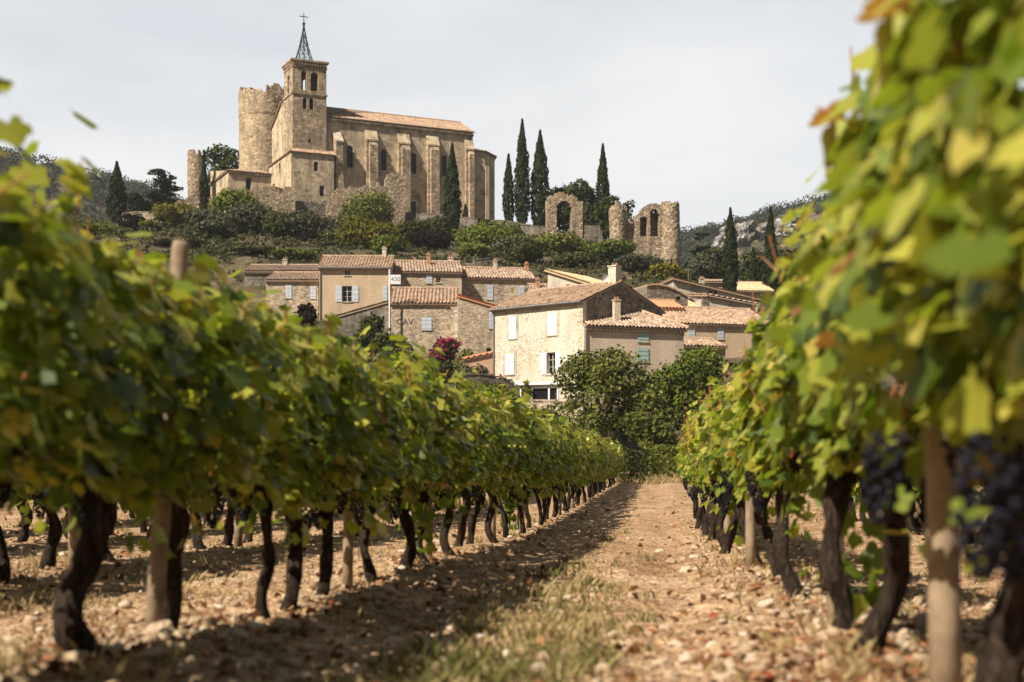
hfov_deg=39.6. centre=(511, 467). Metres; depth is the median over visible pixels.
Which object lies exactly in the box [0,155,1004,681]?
ground
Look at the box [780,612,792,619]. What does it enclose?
stone
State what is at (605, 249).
bush
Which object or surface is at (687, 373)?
mulberry tree
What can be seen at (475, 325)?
stone house
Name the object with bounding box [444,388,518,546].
grapevine
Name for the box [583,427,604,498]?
grapevine
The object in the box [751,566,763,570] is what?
stone
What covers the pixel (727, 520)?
vine post
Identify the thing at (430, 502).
vine post
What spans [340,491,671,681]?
green grass
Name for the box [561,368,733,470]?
undergrowth
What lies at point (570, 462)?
grapevine
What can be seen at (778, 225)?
rock face
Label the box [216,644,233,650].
stone
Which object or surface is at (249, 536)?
grapevine
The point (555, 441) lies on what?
grapevine
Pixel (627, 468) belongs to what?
hedge
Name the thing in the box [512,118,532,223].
cypress
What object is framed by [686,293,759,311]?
village house
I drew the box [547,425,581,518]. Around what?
grapevine
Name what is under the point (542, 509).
vine post
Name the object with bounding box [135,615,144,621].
stone
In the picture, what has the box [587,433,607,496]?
grapevine
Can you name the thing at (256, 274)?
village house
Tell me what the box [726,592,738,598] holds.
stone
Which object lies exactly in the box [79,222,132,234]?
bush
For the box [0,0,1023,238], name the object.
sky
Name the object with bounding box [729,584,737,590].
stone
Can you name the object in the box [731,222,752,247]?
rock face
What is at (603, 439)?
grapevine
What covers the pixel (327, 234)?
bush
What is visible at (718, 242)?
rock face
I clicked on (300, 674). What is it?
stone
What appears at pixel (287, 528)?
grapevine
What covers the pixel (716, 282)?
village house
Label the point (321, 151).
church
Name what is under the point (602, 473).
grapevine
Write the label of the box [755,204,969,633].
grapevine
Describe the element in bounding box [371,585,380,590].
stone
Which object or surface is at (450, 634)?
stone
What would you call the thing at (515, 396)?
bush
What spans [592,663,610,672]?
stone
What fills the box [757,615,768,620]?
stone
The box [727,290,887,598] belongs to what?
grapevine
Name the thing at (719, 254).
oak tree
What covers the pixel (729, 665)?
stone
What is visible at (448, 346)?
oleander
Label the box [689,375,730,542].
grapevine
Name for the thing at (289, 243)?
undergrowth
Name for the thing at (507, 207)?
cypress
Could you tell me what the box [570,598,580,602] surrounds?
stone
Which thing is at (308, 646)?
stone
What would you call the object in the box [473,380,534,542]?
grapevine
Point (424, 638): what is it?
stone
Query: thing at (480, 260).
retaining wall
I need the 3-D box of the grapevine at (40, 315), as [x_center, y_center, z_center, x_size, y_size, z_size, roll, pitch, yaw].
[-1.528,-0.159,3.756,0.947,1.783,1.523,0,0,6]
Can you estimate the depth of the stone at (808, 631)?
5.57 m
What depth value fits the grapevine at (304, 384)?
6.75 m
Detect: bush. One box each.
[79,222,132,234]
[115,212,145,230]
[138,218,164,229]
[141,236,215,246]
[148,201,199,226]
[183,206,220,226]
[183,219,239,237]
[206,187,268,223]
[206,201,277,233]
[218,245,277,255]
[249,208,306,236]
[267,247,321,259]
[284,208,339,240]
[293,302,318,327]
[313,228,356,242]
[333,213,408,250]
[336,188,398,232]
[351,311,385,362]
[369,233,400,254]
[372,328,413,358]
[394,217,436,242]
[400,229,454,248]
[402,347,422,375]
[417,215,454,234]
[448,361,491,386]
[451,219,524,247]
[452,347,474,374]
[455,241,494,255]
[476,380,512,397]
[490,234,532,254]
[503,230,586,255]
[504,238,543,262]
[506,392,521,405]
[520,380,532,401]
[521,406,560,424]
[548,251,601,267]
[572,237,638,262]
[613,251,669,273]
[639,261,689,279]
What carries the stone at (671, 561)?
on the ground at (654, 531)
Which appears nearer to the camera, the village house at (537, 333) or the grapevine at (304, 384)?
the grapevine at (304, 384)
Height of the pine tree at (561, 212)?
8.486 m
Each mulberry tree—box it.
[547,344,662,442]
[645,343,729,434]
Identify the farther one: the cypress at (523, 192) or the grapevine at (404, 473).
the cypress at (523, 192)
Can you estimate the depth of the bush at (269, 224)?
209.75 m
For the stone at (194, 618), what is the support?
on the ground at (654, 531)
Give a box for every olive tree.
[621,200,635,221]
[677,251,720,280]
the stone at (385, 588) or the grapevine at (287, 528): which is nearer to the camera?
the stone at (385, 588)
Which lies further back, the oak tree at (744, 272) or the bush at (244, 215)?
the bush at (244, 215)
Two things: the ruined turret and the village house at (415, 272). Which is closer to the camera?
the village house at (415, 272)
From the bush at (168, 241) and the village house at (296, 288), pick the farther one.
the bush at (168, 241)
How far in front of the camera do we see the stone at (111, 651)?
4.65 m
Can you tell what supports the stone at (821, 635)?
on the ground at (654, 531)
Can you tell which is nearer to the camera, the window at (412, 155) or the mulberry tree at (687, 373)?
the mulberry tree at (687, 373)
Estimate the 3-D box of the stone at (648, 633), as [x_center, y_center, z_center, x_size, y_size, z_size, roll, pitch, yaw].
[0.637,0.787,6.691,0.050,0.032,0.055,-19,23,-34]
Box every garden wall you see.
[454,372,511,392]
[462,351,492,373]
[512,399,591,422]
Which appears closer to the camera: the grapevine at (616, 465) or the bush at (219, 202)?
the grapevine at (616, 465)
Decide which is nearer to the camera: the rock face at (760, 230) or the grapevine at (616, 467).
the grapevine at (616, 467)
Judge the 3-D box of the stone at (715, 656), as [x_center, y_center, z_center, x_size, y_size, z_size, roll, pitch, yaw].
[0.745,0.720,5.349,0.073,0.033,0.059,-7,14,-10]
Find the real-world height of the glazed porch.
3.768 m
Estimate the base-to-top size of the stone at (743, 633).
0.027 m
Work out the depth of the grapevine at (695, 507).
26.24 m
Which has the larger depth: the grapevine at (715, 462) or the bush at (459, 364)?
the bush at (459, 364)
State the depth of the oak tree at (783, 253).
198.65 m
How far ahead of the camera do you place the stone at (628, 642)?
6.18 m
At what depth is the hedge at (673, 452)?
78.08 m
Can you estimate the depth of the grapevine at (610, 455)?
47.92 m
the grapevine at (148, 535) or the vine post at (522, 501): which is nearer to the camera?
the grapevine at (148, 535)
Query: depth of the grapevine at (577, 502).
33.99 m
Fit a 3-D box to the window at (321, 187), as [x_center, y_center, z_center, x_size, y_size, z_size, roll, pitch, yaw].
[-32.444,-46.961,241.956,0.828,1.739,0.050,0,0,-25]
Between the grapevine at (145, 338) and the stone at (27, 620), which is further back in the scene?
the stone at (27, 620)
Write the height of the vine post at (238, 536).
1.650 m
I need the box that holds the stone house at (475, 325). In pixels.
[456,294,494,356]
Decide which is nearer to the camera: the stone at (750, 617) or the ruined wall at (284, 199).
the stone at (750, 617)
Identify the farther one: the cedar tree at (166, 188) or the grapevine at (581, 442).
the cedar tree at (166, 188)
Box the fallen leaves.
[0,491,1001,681]
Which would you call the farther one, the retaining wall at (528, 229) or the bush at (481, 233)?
the retaining wall at (528, 229)
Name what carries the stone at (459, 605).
on the ground at (654, 531)
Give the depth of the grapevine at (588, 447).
32.88 m
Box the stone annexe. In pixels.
[209,169,272,212]
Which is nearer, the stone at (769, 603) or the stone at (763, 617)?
the stone at (763, 617)
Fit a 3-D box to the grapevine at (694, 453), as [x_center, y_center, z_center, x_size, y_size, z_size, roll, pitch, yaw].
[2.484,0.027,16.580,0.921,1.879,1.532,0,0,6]
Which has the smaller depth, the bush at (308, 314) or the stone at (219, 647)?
the stone at (219, 647)
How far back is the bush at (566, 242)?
202.15 m
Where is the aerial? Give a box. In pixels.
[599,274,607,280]
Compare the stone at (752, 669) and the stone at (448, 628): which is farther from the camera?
the stone at (448, 628)
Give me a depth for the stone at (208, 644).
5.08 m
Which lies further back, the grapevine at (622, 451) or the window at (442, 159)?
the window at (442, 159)
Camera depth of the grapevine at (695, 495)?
20.85 m
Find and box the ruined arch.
[545,192,582,238]
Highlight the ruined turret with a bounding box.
[187,149,202,198]
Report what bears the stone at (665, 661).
on the ground at (654, 531)
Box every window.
[246,177,250,189]
[314,162,317,170]
[320,186,323,195]
[341,286,352,302]
[344,270,350,275]
[345,144,354,169]
[379,148,387,171]
[411,152,417,175]
[435,276,440,282]
[440,154,447,177]
[546,353,554,374]
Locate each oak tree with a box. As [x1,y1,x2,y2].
[126,192,151,211]
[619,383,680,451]
[699,245,727,278]
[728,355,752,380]
[739,249,766,281]
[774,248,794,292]
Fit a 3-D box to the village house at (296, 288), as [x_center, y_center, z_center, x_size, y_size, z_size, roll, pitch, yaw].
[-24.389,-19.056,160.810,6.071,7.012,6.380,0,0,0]
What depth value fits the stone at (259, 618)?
6.63 m
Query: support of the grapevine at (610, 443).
on the ground at (654, 531)
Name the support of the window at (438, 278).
in the village house at (415, 272)
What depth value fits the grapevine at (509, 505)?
18.57 m
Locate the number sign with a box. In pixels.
[390,275,400,283]
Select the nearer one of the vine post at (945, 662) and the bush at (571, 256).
the vine post at (945, 662)
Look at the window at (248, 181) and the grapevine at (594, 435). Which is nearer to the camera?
the grapevine at (594, 435)
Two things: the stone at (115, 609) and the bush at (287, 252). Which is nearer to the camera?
the stone at (115, 609)
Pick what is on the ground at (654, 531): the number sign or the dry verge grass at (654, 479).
the dry verge grass at (654, 479)
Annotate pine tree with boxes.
[201,143,238,196]
[546,186,568,228]
[550,178,607,232]
[590,194,620,238]
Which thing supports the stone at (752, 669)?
on the ground at (654, 531)
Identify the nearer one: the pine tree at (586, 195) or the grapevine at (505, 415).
the grapevine at (505, 415)
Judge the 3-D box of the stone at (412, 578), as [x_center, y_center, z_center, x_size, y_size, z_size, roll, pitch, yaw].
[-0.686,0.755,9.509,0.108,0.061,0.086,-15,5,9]
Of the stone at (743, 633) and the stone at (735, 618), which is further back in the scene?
the stone at (735, 618)
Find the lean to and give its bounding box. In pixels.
[684,337,727,370]
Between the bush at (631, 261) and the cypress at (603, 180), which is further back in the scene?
the cypress at (603, 180)
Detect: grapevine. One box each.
[0,78,146,488]
[0,225,269,661]
[0,450,43,582]
[13,451,81,568]
[16,490,33,542]
[16,500,23,527]
[46,196,302,629]
[62,511,67,538]
[63,409,148,562]
[119,390,202,550]
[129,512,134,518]
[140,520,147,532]
[153,303,378,618]
[187,467,226,549]
[213,490,240,545]
[224,269,390,610]
[243,499,255,542]
[267,347,427,595]
[272,499,289,538]
[310,334,445,581]
[355,326,471,568]
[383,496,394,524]
[390,374,480,562]
[410,358,500,555]
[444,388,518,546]
[458,391,528,543]
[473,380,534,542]
[487,393,542,537]
[496,408,543,531]
[503,401,555,532]
[516,409,555,529]
[517,413,564,527]
[524,403,568,522]
[532,420,567,524]
[537,421,574,505]
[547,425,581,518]
[552,412,580,516]
[552,422,586,512]
[552,446,582,514]
[560,426,586,510]
[567,427,592,508]
[571,428,593,507]
[571,430,595,505]
[574,431,597,501]
[577,453,595,503]
[581,443,598,501]
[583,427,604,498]
[584,438,601,485]
[585,439,603,494]
[586,431,608,490]
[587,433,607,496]
[587,434,607,496]
[592,436,608,495]
[595,445,608,493]
[596,440,613,490]
[597,442,613,492]
[599,447,612,491]
[600,438,614,488]
[601,439,617,489]
[602,437,614,490]
[606,453,619,487]
[607,444,617,487]
[610,441,619,486]
[610,446,622,478]
[615,445,626,482]
[675,420,697,518]
[676,413,698,506]
[676,415,692,501]
[677,404,705,514]
[678,423,703,523]
[680,424,703,528]
[681,410,707,530]
[682,422,707,509]
[683,390,716,536]
[685,397,737,540]
[686,395,736,538]
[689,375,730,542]
[694,386,734,547]
[696,362,792,564]
[700,377,757,553]
[705,339,814,580]
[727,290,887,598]
[755,46,1016,654]
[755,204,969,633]
[769,0,1023,681]
[799,0,1023,586]
[849,486,859,521]
[852,482,872,522]
[852,487,865,522]
[907,489,920,534]
[913,486,925,529]
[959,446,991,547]
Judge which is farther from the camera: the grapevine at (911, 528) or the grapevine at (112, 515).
the grapevine at (911, 528)
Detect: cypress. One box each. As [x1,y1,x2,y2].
[105,161,128,222]
[198,153,208,208]
[442,141,462,232]
[462,203,468,217]
[501,153,514,220]
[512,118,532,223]
[529,129,551,226]
[595,143,610,239]
[721,207,739,290]
[749,247,758,280]
[761,206,779,296]
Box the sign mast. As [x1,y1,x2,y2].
[389,269,389,331]
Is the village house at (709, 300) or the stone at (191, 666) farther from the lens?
the village house at (709, 300)
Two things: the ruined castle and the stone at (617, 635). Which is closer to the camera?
the stone at (617, 635)
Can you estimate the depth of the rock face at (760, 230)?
569.91 m
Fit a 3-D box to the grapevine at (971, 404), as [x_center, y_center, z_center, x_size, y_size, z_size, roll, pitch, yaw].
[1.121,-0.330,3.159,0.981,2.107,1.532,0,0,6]
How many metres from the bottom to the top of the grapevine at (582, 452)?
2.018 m
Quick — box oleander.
[428,336,461,379]
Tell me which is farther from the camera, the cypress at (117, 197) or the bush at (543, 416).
the cypress at (117, 197)
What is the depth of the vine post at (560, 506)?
28.46 m
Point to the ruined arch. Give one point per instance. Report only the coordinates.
(571, 202)
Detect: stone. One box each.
[3,636,18,640]
[23,618,34,623]
[64,651,90,662]
[106,641,124,654]
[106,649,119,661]
[110,607,120,611]
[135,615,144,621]
[141,647,164,658]
[143,619,172,634]
[174,660,198,672]
[179,618,187,623]
[183,640,213,652]
[188,616,203,623]
[193,656,208,666]
[207,663,220,668]
[216,604,225,610]
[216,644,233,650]
[230,670,245,676]
[231,659,242,665]
[232,611,248,619]
[241,658,257,664]
[247,621,262,628]
[255,616,264,620]
[272,618,300,631]
[273,599,281,603]
[289,657,300,663]
[294,672,314,681]
[298,594,309,601]
[302,643,312,650]
[358,620,367,626]
[369,591,386,601]
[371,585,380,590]
[380,585,397,593]
[385,636,404,645]
[402,575,416,582]
[416,635,430,641]
[427,663,438,671]
[428,569,440,575]
[445,625,452,631]
[446,631,457,637]
[454,603,467,608]
[463,553,471,558]
[473,569,484,575]
[473,634,485,639]
[481,588,492,592]
[531,662,544,671]
[538,650,553,661]
[563,594,572,600]
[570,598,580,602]
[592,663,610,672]
[604,630,621,639]
[623,638,637,645]
[642,631,652,636]
[654,657,671,665]
[659,624,670,630]
[663,670,680,677]
[665,558,676,563]
[668,640,685,645]
[675,642,684,647]
[679,566,691,572]
[689,555,698,558]
[694,672,709,679]
[695,663,706,668]
[704,654,718,659]
[707,642,726,650]
[714,672,733,680]
[722,662,736,671]
[723,632,736,638]
[723,658,736,664]
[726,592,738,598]
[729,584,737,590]
[730,641,742,649]
[733,615,745,621]
[738,632,748,635]
[744,658,758,666]
[746,616,754,621]
[746,652,758,657]
[747,664,766,674]
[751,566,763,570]
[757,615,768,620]
[758,599,775,608]
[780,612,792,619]
[805,628,817,635]
[812,617,822,624]
[816,629,827,638]
[896,633,909,641]
[913,654,925,660]
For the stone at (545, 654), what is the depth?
5.00 m
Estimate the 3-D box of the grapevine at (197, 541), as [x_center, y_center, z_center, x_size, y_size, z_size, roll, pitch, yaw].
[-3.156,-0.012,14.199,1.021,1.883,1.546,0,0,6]
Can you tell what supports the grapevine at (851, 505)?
on the ground at (654, 531)
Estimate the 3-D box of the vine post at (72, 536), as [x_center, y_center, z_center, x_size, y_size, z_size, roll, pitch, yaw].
[-3.455,0.113,11.200,0.121,1.652,0.091,0,0,0]
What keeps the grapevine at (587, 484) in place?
on the ground at (654, 531)
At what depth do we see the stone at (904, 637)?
5.35 m
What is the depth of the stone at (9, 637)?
5.88 m
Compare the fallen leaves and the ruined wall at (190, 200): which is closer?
the fallen leaves
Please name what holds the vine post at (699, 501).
on the ground at (654, 531)
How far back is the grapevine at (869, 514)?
22.30 m
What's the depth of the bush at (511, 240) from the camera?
198.05 m
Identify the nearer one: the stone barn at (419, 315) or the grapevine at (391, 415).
the grapevine at (391, 415)
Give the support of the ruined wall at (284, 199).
on the ground at (654, 531)
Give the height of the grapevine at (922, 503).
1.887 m
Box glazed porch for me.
[512,382,564,402]
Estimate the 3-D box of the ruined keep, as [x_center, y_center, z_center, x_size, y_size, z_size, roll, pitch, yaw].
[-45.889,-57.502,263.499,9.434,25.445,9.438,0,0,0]
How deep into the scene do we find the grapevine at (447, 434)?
10.50 m
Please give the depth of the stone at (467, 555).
12.76 m
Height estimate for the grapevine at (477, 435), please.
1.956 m
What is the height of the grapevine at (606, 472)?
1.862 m
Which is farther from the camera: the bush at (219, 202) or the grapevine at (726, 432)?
the bush at (219, 202)
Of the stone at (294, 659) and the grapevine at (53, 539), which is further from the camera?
the grapevine at (53, 539)
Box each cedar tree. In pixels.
[143,168,183,212]
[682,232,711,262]
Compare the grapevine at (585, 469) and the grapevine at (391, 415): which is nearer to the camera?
the grapevine at (391, 415)
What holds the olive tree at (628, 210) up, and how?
on the ground at (654, 531)
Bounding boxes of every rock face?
[711,234,725,250]
[718,225,736,235]
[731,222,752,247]
[743,220,756,232]
[754,223,766,236]
[774,218,800,237]
[790,215,802,226]
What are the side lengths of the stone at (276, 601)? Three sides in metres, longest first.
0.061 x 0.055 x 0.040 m
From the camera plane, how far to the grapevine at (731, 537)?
13.21 m
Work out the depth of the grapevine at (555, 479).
24.03 m
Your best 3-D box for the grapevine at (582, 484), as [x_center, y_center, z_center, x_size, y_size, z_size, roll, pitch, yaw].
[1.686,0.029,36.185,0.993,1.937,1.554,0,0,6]
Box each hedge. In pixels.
[619,446,648,482]
[639,439,680,478]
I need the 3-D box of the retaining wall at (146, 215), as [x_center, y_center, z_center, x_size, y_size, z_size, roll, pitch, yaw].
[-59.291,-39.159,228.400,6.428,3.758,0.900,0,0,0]
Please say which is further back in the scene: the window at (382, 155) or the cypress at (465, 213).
the window at (382, 155)
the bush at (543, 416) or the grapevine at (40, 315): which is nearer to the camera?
the grapevine at (40, 315)
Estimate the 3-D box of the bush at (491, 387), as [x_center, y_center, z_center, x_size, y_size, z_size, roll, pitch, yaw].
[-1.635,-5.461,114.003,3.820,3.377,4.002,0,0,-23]
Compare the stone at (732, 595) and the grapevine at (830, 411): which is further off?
the stone at (732, 595)
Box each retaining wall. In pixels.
[122,211,161,221]
[405,212,544,236]
[472,258,515,266]
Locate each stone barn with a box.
[331,300,390,342]
[390,287,458,353]
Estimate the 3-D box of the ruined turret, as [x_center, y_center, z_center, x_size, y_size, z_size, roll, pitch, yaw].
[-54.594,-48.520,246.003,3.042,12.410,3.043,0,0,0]
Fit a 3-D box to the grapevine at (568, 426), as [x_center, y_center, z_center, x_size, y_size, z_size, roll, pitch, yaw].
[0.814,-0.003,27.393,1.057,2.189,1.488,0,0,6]
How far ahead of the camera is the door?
251.56 m
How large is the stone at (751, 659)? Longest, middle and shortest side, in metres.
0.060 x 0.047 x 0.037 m
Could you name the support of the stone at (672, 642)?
on the ground at (654, 531)
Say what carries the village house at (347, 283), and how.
on the ground at (654, 531)
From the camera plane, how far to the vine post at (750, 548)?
11.17 m
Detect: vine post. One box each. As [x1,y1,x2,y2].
[68,506,78,561]
[144,240,188,630]
[234,508,242,545]
[342,413,353,587]
[425,497,432,559]
[488,492,495,536]
[518,489,524,529]
[542,490,546,521]
[558,497,561,514]
[698,490,703,525]
[723,504,730,532]
[745,491,755,567]
[826,536,844,624]
[925,294,962,681]
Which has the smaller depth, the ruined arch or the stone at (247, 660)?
the stone at (247, 660)
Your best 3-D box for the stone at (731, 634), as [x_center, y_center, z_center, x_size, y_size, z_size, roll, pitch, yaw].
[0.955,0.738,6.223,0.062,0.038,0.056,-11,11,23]
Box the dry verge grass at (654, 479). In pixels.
[606,471,683,484]
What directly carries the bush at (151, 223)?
on the ground at (654, 531)
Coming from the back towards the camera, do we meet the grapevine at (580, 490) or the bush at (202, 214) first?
the bush at (202, 214)
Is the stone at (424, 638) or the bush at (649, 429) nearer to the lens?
the stone at (424, 638)
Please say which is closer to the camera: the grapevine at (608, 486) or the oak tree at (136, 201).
the grapevine at (608, 486)
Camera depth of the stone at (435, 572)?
10.28 m
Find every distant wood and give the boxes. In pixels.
[0,146,906,300]
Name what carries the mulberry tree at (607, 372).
on the ground at (654, 531)
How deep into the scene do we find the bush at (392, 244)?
191.18 m
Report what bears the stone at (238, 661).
on the ground at (654, 531)
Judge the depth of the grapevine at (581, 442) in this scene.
30.64 m
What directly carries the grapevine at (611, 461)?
on the ground at (654, 531)
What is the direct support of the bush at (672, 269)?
on the ground at (654, 531)
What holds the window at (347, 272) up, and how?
in the village house at (347, 283)
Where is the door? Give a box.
[411,202,414,211]
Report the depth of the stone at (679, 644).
6.17 m
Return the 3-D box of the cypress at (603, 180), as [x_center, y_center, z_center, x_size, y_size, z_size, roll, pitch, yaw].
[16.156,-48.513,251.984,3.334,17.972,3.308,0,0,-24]
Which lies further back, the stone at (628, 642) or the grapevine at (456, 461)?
the grapevine at (456, 461)
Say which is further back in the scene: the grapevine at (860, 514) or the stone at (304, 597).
the grapevine at (860, 514)
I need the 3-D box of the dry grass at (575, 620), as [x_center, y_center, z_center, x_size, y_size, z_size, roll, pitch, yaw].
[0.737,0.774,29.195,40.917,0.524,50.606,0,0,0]
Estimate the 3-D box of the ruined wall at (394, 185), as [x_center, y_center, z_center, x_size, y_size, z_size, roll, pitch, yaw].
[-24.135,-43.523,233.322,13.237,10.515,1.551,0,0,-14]
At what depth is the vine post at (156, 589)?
5.33 m
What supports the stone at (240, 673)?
on the ground at (654, 531)
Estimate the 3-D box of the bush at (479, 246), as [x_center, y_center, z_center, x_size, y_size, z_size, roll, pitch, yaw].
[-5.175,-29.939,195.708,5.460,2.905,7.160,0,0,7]
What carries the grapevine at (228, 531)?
on the ground at (654, 531)
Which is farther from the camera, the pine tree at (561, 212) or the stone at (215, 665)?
the pine tree at (561, 212)
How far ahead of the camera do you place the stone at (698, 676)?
4.68 m
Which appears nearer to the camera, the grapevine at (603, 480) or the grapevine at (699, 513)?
the grapevine at (699, 513)
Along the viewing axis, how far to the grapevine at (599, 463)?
39.68 m
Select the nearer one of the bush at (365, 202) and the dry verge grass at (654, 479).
the dry verge grass at (654, 479)
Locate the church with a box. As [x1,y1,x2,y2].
[267,13,496,219]
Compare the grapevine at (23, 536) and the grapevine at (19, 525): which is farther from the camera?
the grapevine at (19, 525)
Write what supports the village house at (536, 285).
on the ground at (654, 531)
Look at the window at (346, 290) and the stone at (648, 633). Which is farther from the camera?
the window at (346, 290)
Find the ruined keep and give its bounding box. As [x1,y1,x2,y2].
[238,83,283,171]
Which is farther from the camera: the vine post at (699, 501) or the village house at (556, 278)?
the village house at (556, 278)
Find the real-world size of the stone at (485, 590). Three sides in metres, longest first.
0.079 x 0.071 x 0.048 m
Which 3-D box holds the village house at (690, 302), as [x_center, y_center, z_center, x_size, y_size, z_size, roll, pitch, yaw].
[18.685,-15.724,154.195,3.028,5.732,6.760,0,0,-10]
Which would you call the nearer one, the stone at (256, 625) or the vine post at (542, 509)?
the stone at (256, 625)
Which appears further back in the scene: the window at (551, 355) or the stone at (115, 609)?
the window at (551, 355)
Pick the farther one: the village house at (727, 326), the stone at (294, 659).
the village house at (727, 326)
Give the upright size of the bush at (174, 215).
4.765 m
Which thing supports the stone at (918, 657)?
on the ground at (654, 531)
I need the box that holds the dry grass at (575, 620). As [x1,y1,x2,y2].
[0,491,1023,681]
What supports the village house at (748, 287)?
on the ground at (654, 531)
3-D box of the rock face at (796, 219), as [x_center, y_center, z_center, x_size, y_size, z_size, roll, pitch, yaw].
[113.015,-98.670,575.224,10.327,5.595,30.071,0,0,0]
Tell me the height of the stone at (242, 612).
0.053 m
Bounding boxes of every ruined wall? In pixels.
[175,195,222,216]
[228,186,269,212]
[270,184,294,213]
[295,200,327,218]
[324,171,404,226]
[583,225,602,246]
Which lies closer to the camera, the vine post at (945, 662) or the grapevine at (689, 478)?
the vine post at (945, 662)
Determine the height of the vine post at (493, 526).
1.702 m
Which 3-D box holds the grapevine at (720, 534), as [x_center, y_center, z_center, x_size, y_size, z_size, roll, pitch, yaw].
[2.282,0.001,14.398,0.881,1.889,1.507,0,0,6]
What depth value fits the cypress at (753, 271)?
195.69 m
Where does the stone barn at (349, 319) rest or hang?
on the ground at (654, 531)
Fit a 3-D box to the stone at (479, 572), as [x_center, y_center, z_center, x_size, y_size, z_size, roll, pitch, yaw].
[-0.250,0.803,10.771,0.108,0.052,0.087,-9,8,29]
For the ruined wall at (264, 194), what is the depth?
235.42 m
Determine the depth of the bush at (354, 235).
197.95 m
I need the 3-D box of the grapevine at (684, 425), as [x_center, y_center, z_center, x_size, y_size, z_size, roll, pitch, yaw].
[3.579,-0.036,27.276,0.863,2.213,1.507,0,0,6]
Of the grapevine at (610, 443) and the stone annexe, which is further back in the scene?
the stone annexe
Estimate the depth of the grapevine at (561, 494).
28.08 m
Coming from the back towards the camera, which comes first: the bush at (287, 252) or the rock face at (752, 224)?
the rock face at (752, 224)
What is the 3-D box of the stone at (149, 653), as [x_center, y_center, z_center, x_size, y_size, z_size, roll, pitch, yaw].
[-1.174,0.608,4.656,0.077,0.038,0.062,-7,-12,-2]
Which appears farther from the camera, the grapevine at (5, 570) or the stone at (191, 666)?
the grapevine at (5, 570)
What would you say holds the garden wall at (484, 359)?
on the ground at (654, 531)
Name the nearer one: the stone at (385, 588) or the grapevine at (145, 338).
the grapevine at (145, 338)
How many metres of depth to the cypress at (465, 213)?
236.78 m
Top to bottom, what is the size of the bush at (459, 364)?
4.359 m
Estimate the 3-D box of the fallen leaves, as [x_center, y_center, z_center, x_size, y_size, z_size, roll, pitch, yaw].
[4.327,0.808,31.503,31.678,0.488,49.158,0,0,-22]
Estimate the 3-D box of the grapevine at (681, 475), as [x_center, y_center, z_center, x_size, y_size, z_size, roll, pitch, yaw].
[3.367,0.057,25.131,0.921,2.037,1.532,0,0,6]
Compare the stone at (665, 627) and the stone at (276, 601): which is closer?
the stone at (665, 627)
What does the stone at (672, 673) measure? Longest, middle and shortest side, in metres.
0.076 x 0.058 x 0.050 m
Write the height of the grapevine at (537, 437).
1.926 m
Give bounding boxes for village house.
[243,258,318,286]
[265,271,318,315]
[318,246,394,320]
[393,252,462,294]
[462,258,535,304]
[489,263,665,400]
[525,277,547,291]
[544,268,603,287]
[582,297,689,406]
[633,283,687,305]
[647,298,684,311]
[658,276,760,311]
[663,306,767,358]
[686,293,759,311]
[688,299,696,305]
[698,279,722,287]
[736,281,773,296]
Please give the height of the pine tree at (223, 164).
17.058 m
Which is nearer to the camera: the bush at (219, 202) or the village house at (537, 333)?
the village house at (537, 333)
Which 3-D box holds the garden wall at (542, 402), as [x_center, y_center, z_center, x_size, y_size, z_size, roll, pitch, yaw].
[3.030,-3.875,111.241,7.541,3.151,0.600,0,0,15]
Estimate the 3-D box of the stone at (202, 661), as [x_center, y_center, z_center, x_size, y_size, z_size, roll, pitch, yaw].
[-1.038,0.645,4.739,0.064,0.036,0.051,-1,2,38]
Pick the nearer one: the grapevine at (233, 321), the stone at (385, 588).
the grapevine at (233, 321)
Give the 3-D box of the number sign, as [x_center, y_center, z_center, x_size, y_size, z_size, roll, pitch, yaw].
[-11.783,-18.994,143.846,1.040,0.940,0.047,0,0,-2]
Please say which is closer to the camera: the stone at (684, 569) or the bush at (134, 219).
the stone at (684, 569)
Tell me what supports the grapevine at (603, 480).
on the ground at (654, 531)
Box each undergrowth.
[13,216,786,306]
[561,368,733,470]
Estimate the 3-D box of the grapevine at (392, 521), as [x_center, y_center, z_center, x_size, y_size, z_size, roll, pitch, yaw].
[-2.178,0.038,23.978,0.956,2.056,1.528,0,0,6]
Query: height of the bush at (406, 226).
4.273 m
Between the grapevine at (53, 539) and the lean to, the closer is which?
the grapevine at (53, 539)
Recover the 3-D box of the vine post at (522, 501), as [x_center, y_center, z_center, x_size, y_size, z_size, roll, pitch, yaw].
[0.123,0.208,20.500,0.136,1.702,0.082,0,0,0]
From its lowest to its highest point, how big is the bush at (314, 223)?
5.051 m
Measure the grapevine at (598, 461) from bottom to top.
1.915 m
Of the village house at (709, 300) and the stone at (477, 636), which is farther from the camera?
the village house at (709, 300)
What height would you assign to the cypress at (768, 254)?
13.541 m
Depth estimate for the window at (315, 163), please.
241.48 m
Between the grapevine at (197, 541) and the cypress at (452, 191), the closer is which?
the grapevine at (197, 541)

